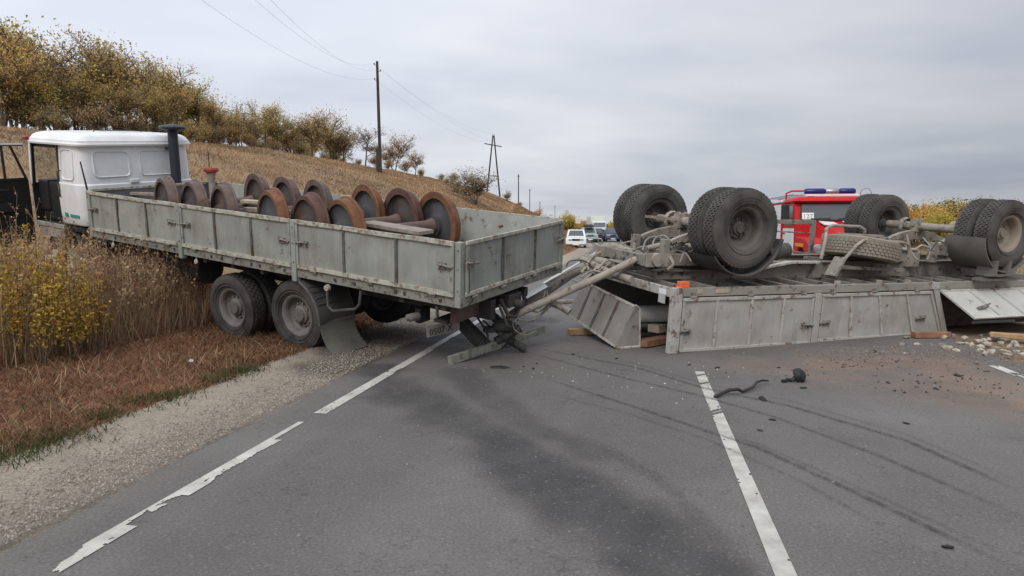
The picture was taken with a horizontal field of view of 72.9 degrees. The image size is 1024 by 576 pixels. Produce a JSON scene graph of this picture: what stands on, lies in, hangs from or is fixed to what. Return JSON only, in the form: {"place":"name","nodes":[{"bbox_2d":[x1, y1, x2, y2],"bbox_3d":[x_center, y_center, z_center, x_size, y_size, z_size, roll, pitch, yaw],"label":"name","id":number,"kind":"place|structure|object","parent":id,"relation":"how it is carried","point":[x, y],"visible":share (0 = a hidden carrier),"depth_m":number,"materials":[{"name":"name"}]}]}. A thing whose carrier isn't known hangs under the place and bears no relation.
{"place":"outdoors","nodes":[
{"label":"outdoors","id":0,"kind":"place"},
{"bbox_2d":[0,280,404,471],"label":"verge grass","id":1,"kind":"structure","parent":0,"point":[61,414],"depth_m":7.52,"materials":[{"name":"plant"}]},
{"bbox_2d":[0,241,593,554],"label":"gravel shoulder","id":2,"kind":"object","parent":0,"point":[215,393],"visible":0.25,"depth_m":5.59},
{"bbox_2d":[0,445,44,469],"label":"grass tuft","id":3,"kind":"object","parent":2,"relation":"on","point":[12,462],"visible":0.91,"depth_m":4.81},
{"bbox_2d":[0,428,75,466],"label":"grass tuft","id":4,"kind":"object","parent":2,"relation":"on","point":[17,449],"visible":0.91,"depth_m":4.98,"materials":[{"name":"plant"}]},
{"bbox_2d":[1,428,77,452],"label":"grass tuft","id":5,"kind":"object","parent":2,"relation":"on","point":[52,434],"visible":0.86,"depth_m":5.14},
{"bbox_2d":[1,417,126,456],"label":"grass tuft","id":6,"kind":"object","parent":2,"relation":"on","point":[62,435],"visible":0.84,"depth_m":5.35,"materials":[{"name":"plant"}]},
{"bbox_2d":[67,404,136,422],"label":"grass tuft","id":7,"kind":"object","parent":2,"relation":"on","point":[108,413],"visible":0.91,"depth_m":5.95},
{"bbox_2d":[102,386,206,411],"bbox_3d":[-3.319,1.016,6.508,0.927,0.131,0.894,0,5,0],"label":"grass tuft","id":8,"kind":"object","parent":2,"relation":"on","point":[156,396],"visible":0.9,"depth_m":6.44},
{"bbox_2d":[133,384,196,400],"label":"grass tuft","id":9,"kind":"object","parent":2,"relation":"on","point":[177,392],"visible":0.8,"depth_m":6.67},
{"bbox_2d":[190,371,236,384],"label":"grass tuft","id":10,"kind":"object","parent":2,"relation":"on","point":[212,377],"visible":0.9,"depth_m":7.30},
{"bbox_2d":[0,311,448,545],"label":"gravel stones","id":11,"kind":"object","parent":2,"relation":"on","point":[47,507],"visible":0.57,"depth_m":5.17,"materials":[{"name":"gravel"}]},
{"bbox_2d":[178,362,276,380],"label":"grass tuft","id":12,"kind":"object","parent":2,"relation":"on","point":[243,371],"visible":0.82,"depth_m":7.69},
{"bbox_2d":[564,229,587,246],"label":"white sedan","id":13,"kind":"object","parent":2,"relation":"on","point":[576,237],"visible":0.92,"depth_m":56.31,"materials":[{"name":"silver metal"}]},
{"bbox_2d":[0,239,1023,575],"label":"road","id":14,"kind":"structure","parent":0,"point":[344,489],"depth_m":4.68,"materials":[{"name":"asphalt"}]},
{"bbox_2d":[52,372,393,571],"bbox_3d":[-1.851,1.184,5.486,0.120,0.001,5.090,1,5,10],"label":"edge line","id":15,"kind":"object","parent":14,"relation":"on","point":[99,541],"visible":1,"depth_m":4.47,"materials":[{"name":"paint"}]},
{"bbox_2d":[0,124,566,363],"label":"cargo truck","id":16,"kind":"object","parent":14,"relation":"on","point":[335,279],"visible":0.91,"depth_m":9.73,"materials":[{"name":"grey paint"}]},
{"bbox_2d":[154,173,269,204],"bbox_3d":[-5.041,-1.429,11.751,2.240,0.990,0.990,-10,18,-41],"label":"wheelset","id":17,"kind":"object","parent":16,"relation":"on","point":[255,187],"visible":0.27,"depth_m":11.48,"materials":[{"name":"brown metal"}]},
{"bbox_2d":[181,176,300,207],"bbox_3d":[-4.394,-1.306,11.322,2.240,0.990,0.990,-10,18,-41],"label":"wheelset","id":18,"kind":"object","parent":16,"relation":"on","point":[193,192],"visible":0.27,"depth_m":10.99,"materials":[{"name":"brown metal"}]},
{"bbox_2d":[211,179,332,214],"bbox_3d":[-3.776,-1.207,10.985,2.240,0.990,0.990,-9,17,-38],"label":"wheelset","id":19,"kind":"object","parent":16,"relation":"on","point":[223,196],"visible":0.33,"depth_m":10.60,"materials":[{"name":"brown metal"}]},
{"bbox_2d":[257,184,385,218],"bbox_3d":[-2.840,-1.036,10.393,2.240,0.990,0.990,-9,17,-38],"label":"wheelset","id":20,"kind":"object","parent":16,"relation":"on","point":[366,198],"visible":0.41,"depth_m":10.44,"materials":[{"name":"brown metal"}]},
{"bbox_2d":[291,188,423,236],"bbox_3d":[-2.203,-0.917,9.976,2.240,0.990,0.990,-10,18,-41],"label":"wheelset","id":21,"kind":"object","parent":16,"relation":"on","point":[401,205],"visible":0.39,"depth_m":10.12,"materials":[{"name":"brown metal"}]},
{"bbox_2d":[327,191,460,241],"bbox_3d":[-1.641,-0.816,9.625,2.240,0.989,0.989,-10,18,-40],"label":"wheelset","id":22,"kind":"object","parent":16,"relation":"on","point":[441,216],"visible":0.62,"depth_m":9.78,"materials":[{"name":"brown metal"}]},
{"bbox_2d":[365,220,433,234],"bbox_3d":[-1.521,-0.791,9.072,1.132,0.051,0.369,10,16,30],"label":"plank","id":23,"kind":"object","parent":22,"relation":"on","point":[413,230],"visible":0.8,"depth_m":8.94,"materials":[{"name":"brown wood"}]},
{"bbox_2d":[388,280,548,371],"bbox_3d":[-0.099,0.349,15.091,0.120,0.001,14.490,1,5,10],"label":"edge line","id":24,"kind":"object","parent":14,"relation":"on","point":[413,358],"visible":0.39,"depth_m":9.27,"materials":[{"name":"paint"}]},
{"bbox_2d":[568,328,593,334],"bbox_3d":[1.073,0.677,10.799,0.391,0.090,0.140,-1,5,-8],"label":"timber","id":25,"kind":"object","parent":14,"relation":"on","point":[578,331],"visible":0.76,"depth_m":10.73,"materials":[{"name":"brown wood"}]},
{"bbox_2d":[581,224,597,241],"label":"grey estate","id":26,"kind":"object","parent":14,"relation":"on","point":[591,234],"visible":0.66,"depth_m":78.84,"materials":[{"name":"silver metal"}]},
{"bbox_2d":[587,216,607,231],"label":"white lorry","id":27,"kind":"object","parent":14,"relation":"on","point":[598,221],"visible":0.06,"depth_m":117.50,"materials":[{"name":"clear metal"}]},
{"bbox_2d":[604,228,619,241],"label":"navy car","id":28,"kind":"object","parent":14,"relation":"on","point":[610,233],"visible":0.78,"depth_m":82.19,"materials":[{"name":"blue metal"}]},
{"bbox_2d":[641,334,666,346],"bbox_3d":[2.101,0.746,9.893,0.823,0.090,0.200,-4,7,-41],"label":"timber","id":29,"kind":"object","parent":14,"relation":"on","point":[653,341],"visible":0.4,"depth_m":9.69,"materials":[{"name":"brown wood"}]},
{"bbox_2d":[648,324,666,332],"bbox_3d":[2.291,0.574,10.252,0.626,0.110,0.200,-4,6,-38],"label":"timber","id":30,"kind":"object","parent":29,"relation":"on","point":[657,328],"visible":0.49,"depth_m":10.05,"materials":[{"name":"brown wood"}]},
{"bbox_2d":[639,305,668,321],"bbox_3d":[2.409,0.385,10.222,1.198,0.323,0.270,1,5,15],"label":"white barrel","id":31,"kind":"object","parent":30,"relation":"on","point":[654,313],"depth_m":10.19,"materials":[{"name":"paint"}]},
{"bbox_2d":[297,334,1023,566],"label":"road crumbs","id":32,"kind":"object","parent":14,"relation":"on","point":[880,537],"visible":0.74,"depth_m":5.13,"materials":[{"name":"stone"}]},
{"bbox_2d":[713,379,768,397],"bbox_3d":[2.374,1.014,7.057,1.015,0.069,0.104,-4,6,-40],"label":"broken hose","id":33,"kind":"object","parent":14,"relation":"on","point":[723,392],"visible":1,"depth_m":6.92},
{"bbox_2d":[695,371,796,575],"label":"line","id":34,"kind":"object","parent":14,"relation":"on","point":[777,554],"visible":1,"depth_m":4.27,"materials":[{"name":"paint"}]},
{"bbox_2d":[477,184,1023,353],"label":"overturned trailer","id":35,"kind":"object","parent":14,"relation":"on","point":[736,274],"visible":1,"depth_m":10.47,"materials":[{"name":"paint"}]},
{"bbox_2d":[781,368,805,382],"bbox_3d":[3.050,0.954,7.489,0.294,0.170,0.155,-2,5,-23],"label":"lamp housing","id":36,"kind":"object","parent":14,"relation":"on","point":[799,374],"visible":0.98,"depth_m":7.46,"materials":[{"name":"black plastic"}]},
{"bbox_2d":[726,357,1018,401],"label":"dark dirt bits","id":37,"kind":"object","parent":14,"relation":"on","point":[903,379],"visible":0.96,"depth_m":7.63,"materials":[{"name":"soil"}]},
{"bbox_2d":[758,337,1023,382],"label":"spilled grit","id":38,"kind":"object","parent":14,"relation":"on","point":[944,350],"visible":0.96,"depth_m":9.00,"materials":[{"name":"gravel"}]},
{"bbox_2d":[911,331,950,337],"bbox_3d":[6.335,0.705,10.486,0.566,0.085,0.120,0,5,-5],"label":"timber","id":39,"kind":"object","parent":14,"relation":"on","point":[926,334],"visible":0.91,"depth_m":10.43,"materials":[{"name":"brown wood"}]},
{"bbox_2d":[0,128,1023,456],"bbox_3d":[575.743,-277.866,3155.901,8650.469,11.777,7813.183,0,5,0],"label":"ground","id":40,"kind":"structure","parent":0,"point":[974,332],"depth_m":10.25,"materials":[{"name":"soil"}]},
{"bbox_2d":[0,233,25,347],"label":"yellow weed","id":41,"kind":"object","parent":40,"relation":"on","point":[6,268],"visible":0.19,"depth_m":8.41,"materials":[{"name":"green plant"}]},
{"bbox_2d":[0,50,26,126],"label":"autumn tree","id":42,"kind":"object","parent":40,"relation":"on","point":[4,73],"visible":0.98,"depth_m":39.52,"materials":[{"name":"yellow plant"}]},
{"bbox_2d":[0,265,27,364],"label":"yellow weed","id":43,"kind":"object","parent":40,"relation":"on","point":[14,322],"visible":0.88,"depth_m":7.71,"materials":[{"name":"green plant"}]},
{"bbox_2d":[0,251,48,360],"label":"yellow weed","id":44,"kind":"object","parent":40,"relation":"on","point":[21,282],"visible":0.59,"depth_m":7.96,"materials":[{"name":"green plant"}]},
{"bbox_2d":[0,30,54,126],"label":"autumn tree","id":45,"kind":"object","parent":40,"relation":"on","point":[25,74],"visible":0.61,"depth_m":40.86,"materials":[{"name":"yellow plant"}]},
{"bbox_2d":[3,89,51,127],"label":"thicket bush","id":46,"kind":"object","parent":40,"relation":"on","point":[25,115],"visible":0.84,"depth_m":41.21,"materials":[{"name":"brown plant"}]},
{"bbox_2d":[14,223,43,347],"bbox_3d":[-6.011,-0.024,8.753,0.461,1.592,0.474,3,6,32],"label":"yellow weed","id":47,"kind":"object","parent":40,"relation":"on","point":[23,244],"visible":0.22,"depth_m":8.69,"materials":[{"name":"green plant"}]},
{"bbox_2d":[0,88,59,127],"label":"thicket bush","id":48,"kind":"object","parent":40,"relation":"on","point":[7,109],"visible":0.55,"depth_m":41.25,"materials":[{"name":"brown plant"}]},
{"bbox_2d":[0,15,65,117],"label":"autumn tree","id":49,"kind":"object","parent":40,"relation":"on","point":[27,41],"visible":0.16,"depth_m":45.97,"materials":[{"name":"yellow plant"}]},
{"bbox_2d":[3,47,68,129],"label":"autumn tree","id":50,"kind":"object","parent":40,"relation":"on","point":[51,97],"visible":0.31,"depth_m":42.73,"materials":[{"name":"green plant"}]},
{"bbox_2d":[0,21,72,128],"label":"autumn tree","id":51,"kind":"object","parent":40,"relation":"on","point":[8,43],"visible":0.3,"depth_m":43.58,"materials":[{"name":"yellow plant"}]},
{"bbox_2d":[18,270,65,365],"bbox_3d":[-5.276,0.341,7.782,0.487,1.079,0.282,-4,6,-40],"label":"yellow weed","id":52,"kind":"object","parent":40,"relation":"on","point":[57,311],"visible":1,"depth_m":7.79,"materials":[{"name":"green plant"}]},
{"bbox_2d":[26,97,59,130],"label":"thicket bush","id":53,"kind":"object","parent":40,"relation":"on","point":[43,118],"visible":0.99,"depth_m":39.59,"materials":[{"name":"brown plant"}]},
{"bbox_2d":[27,241,59,343],"bbox_3d":[-5.730,0.107,8.508,0.364,1.382,0.548,-3,6,-30],"label":"yellow weed","id":54,"kind":"object","parent":40,"relation":"on","point":[36,253],"visible":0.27,"depth_m":8.48,"materials":[{"name":"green plant"}]},
{"bbox_2d":[48,99,72,129],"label":"thicket bush","id":55,"kind":"object","parent":40,"relation":"on","point":[61,120],"visible":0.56,"depth_m":41.01,"materials":[{"name":"brown plant"}]},
{"bbox_2d":[32,39,89,129],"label":"autumn tree","id":56,"kind":"object","parent":40,"relation":"on","point":[60,65],"visible":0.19,"depth_m":48.86,"materials":[{"name":"yellow plant"}]},
{"bbox_2d":[34,66,93,129],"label":"autumn tree","id":57,"kind":"object","parent":40,"relation":"on","point":[65,95],"visible":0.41,"depth_m":45.76,"materials":[{"name":"yellow plant"}]},
{"bbox_2d":[40,250,89,355],"bbox_3d":[-5.412,0.192,8.336,0.525,1.280,0.417,0,5,0],"label":"yellow weed","id":58,"kind":"object","parent":40,"relation":"on","point":[62,275],"visible":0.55,"depth_m":8.35,"materials":[{"name":"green plant"}]},
{"bbox_2d":[56,234,81,319],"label":"yellow weed","id":59,"kind":"object","parent":40,"relation":"on","point":[65,256],"visible":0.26,"depth_m":9.15,"materials":[{"name":"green plant"}]},
{"bbox_2d":[51,273,96,361],"bbox_3d":[-5.119,0.346,8.094,0.362,1.039,0.422,2,5,24],"label":"yellow weed","id":60,"kind":"object","parent":40,"relation":"on","point":[71,319],"visible":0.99,"depth_m":8.08,"materials":[{"name":"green plant"}]},
{"bbox_2d":[57,99,92,129],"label":"thicket bush","id":61,"kind":"object","parent":40,"relation":"on","point":[77,120],"visible":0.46,"depth_m":45.02,"materials":[{"name":"brown plant"}]},
{"bbox_2d":[54,263,98,353],"bbox_3d":[-5.392,0.244,8.636,0.520,1.137,0.533,0,5,0],"label":"yellow weed","id":62,"kind":"object","parent":40,"relation":"on","point":[85,279],"visible":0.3,"depth_m":8.58,"materials":[{"name":"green plant"}]},
{"bbox_2d":[62,59,119,128],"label":"autumn tree","id":63,"kind":"object","parent":40,"relation":"on","point":[87,94],"visible":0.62,"depth_m":47.04,"materials":[{"name":"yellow plant"}]},
{"bbox_2d":[33,15,149,129],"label":"autumn tree","id":64,"kind":"object","parent":40,"relation":"on","point":[102,64],"visible":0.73,"depth_m":48.48,"materials":[{"name":"yellow plant"}]},
{"bbox_2d":[71,95,118,129],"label":"thicket bush","id":65,"kind":"object","parent":40,"relation":"on","point":[96,118],"visible":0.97,"depth_m":43.59,"materials":[{"name":"brown plant"}]},
{"bbox_2d":[76,277,114,354],"bbox_3d":[-5.158,0.349,8.569,0.373,0.970,0.534,0,5,0],"label":"yellow weed","id":66,"kind":"object","parent":40,"relation":"on","point":[99,305],"visible":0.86,"depth_m":8.58,"materials":[{"name":"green plant"}]},
{"bbox_2d":[0,267,211,370],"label":"weed undergrowth","id":67,"kind":"object","parent":40,"relation":"on","point":[133,326],"visible":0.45,"depth_m":9.62,"materials":[{"name":"brown plant"}]},
{"bbox_2d":[0,189,212,365],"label":"dry weeds","id":68,"kind":"object","parent":40,"relation":"on","point":[95,268],"visible":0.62,"depth_m":10.03,"materials":[{"name":"beige plant"}]},
{"bbox_2d":[93,105,133,129],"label":"thicket bush","id":69,"kind":"object","parent":40,"relation":"on","point":[120,123],"visible":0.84,"depth_m":47.80,"materials":[{"name":"brown plant"}]},
{"bbox_2d":[85,68,159,131],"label":"autumn tree","id":70,"kind":"object","parent":40,"relation":"on","point":[128,108],"visible":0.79,"depth_m":47.99,"materials":[{"name":"yellow plant"}]},
{"bbox_2d":[64,31,180,115],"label":"autumn tree","id":71,"kind":"object","parent":40,"relation":"on","point":[105,45],"visible":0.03,"depth_m":66.42,"materials":[{"name":"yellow plant"}]},
{"bbox_2d":[92,52,170,118],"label":"autumn tree","id":72,"kind":"object","parent":40,"relation":"on","point":[145,74],"visible":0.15,"depth_m":58.07,"materials":[{"name":"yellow plant"}]},
{"bbox_2d":[137,84,180,132],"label":"autumn tree","id":73,"kind":"object","parent":40,"relation":"on","point":[155,113],"visible":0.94,"depth_m":53.29,"materials":[{"name":"yellow plant"}]},
{"bbox_2d":[123,70,197,132],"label":"autumn tree","id":74,"kind":"object","parent":40,"relation":"on","point":[175,97],"visible":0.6,"depth_m":55.29,"materials":[{"name":"yellow plant"}]},
{"bbox_2d":[141,58,216,124],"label":"autumn tree","id":75,"kind":"object","parent":40,"relation":"on","point":[168,73],"visible":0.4,"depth_m":58.90,"materials":[{"name":"yellow plant"}]},
{"bbox_2d":[179,121,203,140],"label":"thicket bush","id":76,"kind":"object","parent":40,"relation":"on","point":[193,133],"visible":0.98,"depth_m":53.13,"materials":[{"name":"brown plant"}]},
{"bbox_2d":[174,75,213,141],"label":"autumn tree","id":77,"kind":"object","parent":40,"relation":"on","point":[192,113],"visible":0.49,"depth_m":63.45,"materials":[{"name":"yellow plant"}]},
{"bbox_2d":[194,121,213,141],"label":"thicket bush","id":78,"kind":"object","parent":40,"relation":"on","point":[205,135],"visible":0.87,"depth_m":55.70,"materials":[{"name":"brown plant"}]},
{"bbox_2d":[194,88,231,142],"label":"autumn tree","id":79,"kind":"object","parent":40,"relation":"on","point":[210,111],"visible":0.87,"depth_m":60.83,"materials":[{"name":"yellow plant"}]},
{"bbox_2d":[213,125,234,143],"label":"thicket bush","id":80,"kind":"object","parent":40,"relation":"on","point":[222,134],"visible":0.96,"depth_m":60.20,"materials":[{"name":"brown plant"}]},
{"bbox_2d":[200,94,249,144],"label":"autumn tree","id":81,"kind":"object","parent":40,"relation":"on","point":[241,105],"visible":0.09,"depth_m":69.44,"materials":[{"name":"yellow plant"}]},
{"bbox_2d":[224,113,246,145],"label":"thicket bush","id":82,"kind":"object","parent":40,"relation":"on","point":[235,133],"visible":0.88,"depth_m":62.66,"materials":[{"name":"brown plant"}]},
{"bbox_2d":[217,101,263,145],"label":"autumn tree","id":83,"kind":"object","parent":40,"relation":"on","point":[248,122],"visible":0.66,"depth_m":65.40,"materials":[{"name":"brown plant"}]},
{"bbox_2d":[243,104,270,146],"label":"autumn tree","id":84,"kind":"object","parent":40,"relation":"on","point":[256,135],"visible":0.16,"depth_m":87.31,"materials":[{"name":"brown plant"}]},
{"bbox_2d":[239,97,288,147],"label":"autumn tree","id":85,"kind":"object","parent":40,"relation":"on","point":[268,113],"visible":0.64,"depth_m":70.94,"materials":[{"name":"brown plant"}]},
{"bbox_2d":[259,111,298,145],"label":"autumn tree","id":86,"kind":"object","parent":40,"relation":"on","point":[277,129],"visible":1,"depth_m":69.68,"materials":[{"name":"brown plant"}]},
{"bbox_2d":[0,124,566,294],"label":"hillside grass","id":87,"kind":"structure","parent":40,"relation":"on","point":[318,160],"depth_m":48.29,"materials":[{"name":"plant"}]},
{"bbox_2d":[273,110,317,153],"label":"autumn tree","id":88,"kind":"object","parent":40,"relation":"on","point":[291,135],"visible":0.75,"depth_m":73.28,"materials":[{"name":"brown plant"}]},
{"bbox_2d":[290,134,313,153],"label":"thicket bush","id":89,"kind":"object","parent":40,"relation":"on","point":[299,147],"visible":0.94,"depth_m":70.95,"materials":[{"name":"brown plant"}]},
{"bbox_2d":[292,104,338,156],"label":"autumn tree","id":90,"kind":"object","parent":40,"relation":"on","point":[322,122],"visible":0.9,"depth_m":75.38,"materials":[{"name":"brown plant"}]},
{"bbox_2d":[308,105,351,159],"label":"autumn tree","id":91,"kind":"object","parent":40,"relation":"on","point":[330,141],"visible":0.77,"depth_m":80.69,"materials":[{"name":"brown plant"}]},
{"bbox_2d":[328,119,364,161],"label":"autumn tree","id":92,"kind":"object","parent":40,"relation":"on","point":[349,144],"visible":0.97,"depth_m":82.11,"materials":[{"name":"brown plant"}]},
{"bbox_2d":[351,123,394,165],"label":"autumn tree","id":93,"kind":"object","parent":40,"relation":"on","point":[369,148],"visible":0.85,"depth_m":86.57,"materials":[{"name":"brown plant"}]},
{"bbox_2d":[374,61,381,173],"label":"utility pole","id":94,"kind":"object","parent":40,"relation":"on","point":[378,159],"visible":0.98,"depth_m":63.53,"materials":[{"name":"brown wood"}]},
{"bbox_2d":[382,127,420,170],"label":"autumn tree","id":95,"kind":"object","parent":40,"relation":"on","point":[391,154],"visible":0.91,"depth_m":95.11,"materials":[{"name":"brown plant"}]},
{"bbox_2d":[405,150,425,173],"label":"autumn tree","id":96,"kind":"object","parent":40,"relation":"on","point":[413,159],"visible":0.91,"depth_m":99.82,"materials":[{"name":"brown plant"}]},
{"bbox_2d":[443,160,505,204],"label":"grey tree","id":97,"kind":"object","parent":40,"relation":"on","point":[477,186],"visible":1,"depth_m":70.51,"materials":[{"name":"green plant"}]},
{"bbox_2d":[484,135,501,196],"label":"crossed pole","id":98,"kind":"object","parent":40,"relation":"on","point":[494,145],"visible":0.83,"depth_m":108.70,"materials":[{"name":"brown wood"}]},
{"bbox_2d":[512,204,576,252],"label":"roadside grass","id":99,"kind":"structure","parent":40,"relation":"on","point":[569,247],"depth_m":89.60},
{"bbox_2d":[560,210,582,231],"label":"roadside shrub","id":100,"kind":"object","parent":40,"relation":"on","point":[570,223],"visible":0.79,"depth_m":118.24,"materials":[{"name":"yellow plant"}]},
{"bbox_2d":[769,188,871,253],"bbox_3d":[10.182,-1.764,23.035,3.240,2.954,7.550,1,5,9],"label":"fire engine","id":101,"kind":"object","parent":40,"relation":"on","point":[823,207],"visible":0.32,"depth_m":21.30,"materials":[{"name":"red paint"}]},
{"bbox_2d":[782,228,793,253],"bbox_3d":[8.811,-1.484,22.208,0.040,0.850,1.460,1,5,9],"label":"door","id":102,"kind":"structure","parent":101,"relation":"in","point":[788,237],"depth_m":22.07,"materials":[{"name":"white paint"}]},
{"bbox_2d":[924,207,955,237],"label":"shrub","id":103,"kind":"object","parent":40,"relation":"on","point":[944,219],"visible":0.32,"depth_m":65.33,"materials":[{"name":"yellow plant"}]},
{"bbox_2d":[936,196,982,217],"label":"shrub","id":104,"kind":"object","parent":40,"relation":"on","point":[949,205],"visible":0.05,"depth_m":78.74,"materials":[{"name":"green plant"}]},
{"bbox_2d":[971,319,1014,323],"bbox_3d":[7.955,0.582,11.901,1.638,0.050,0.060,-1,5,-14],"label":"timber","id":105,"kind":"object","parent":40,"relation":"on","point":[994,321],"visible":0.56,"depth_m":11.96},
{"bbox_2d":[0,0,1023,223],"label":"sky","id":106,"kind":"structure","parent":0,"point":[589,102],"materials":[{"name":"grey"}]},
{"bbox_3d":[7.214,0.742,10.335,0.081,0.074,0.081,4,6,38],"label":"rubble stone","id":107,"kind":"object","parent":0,"visible":0},
{"bbox_2d":[990,332,1023,338],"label":"timber","id":108,"kind":"object","parent":107,"relation":"on","point":[1009,335],"visible":1,"depth_m":10.28,"materials":[{"name":"brown wood"}]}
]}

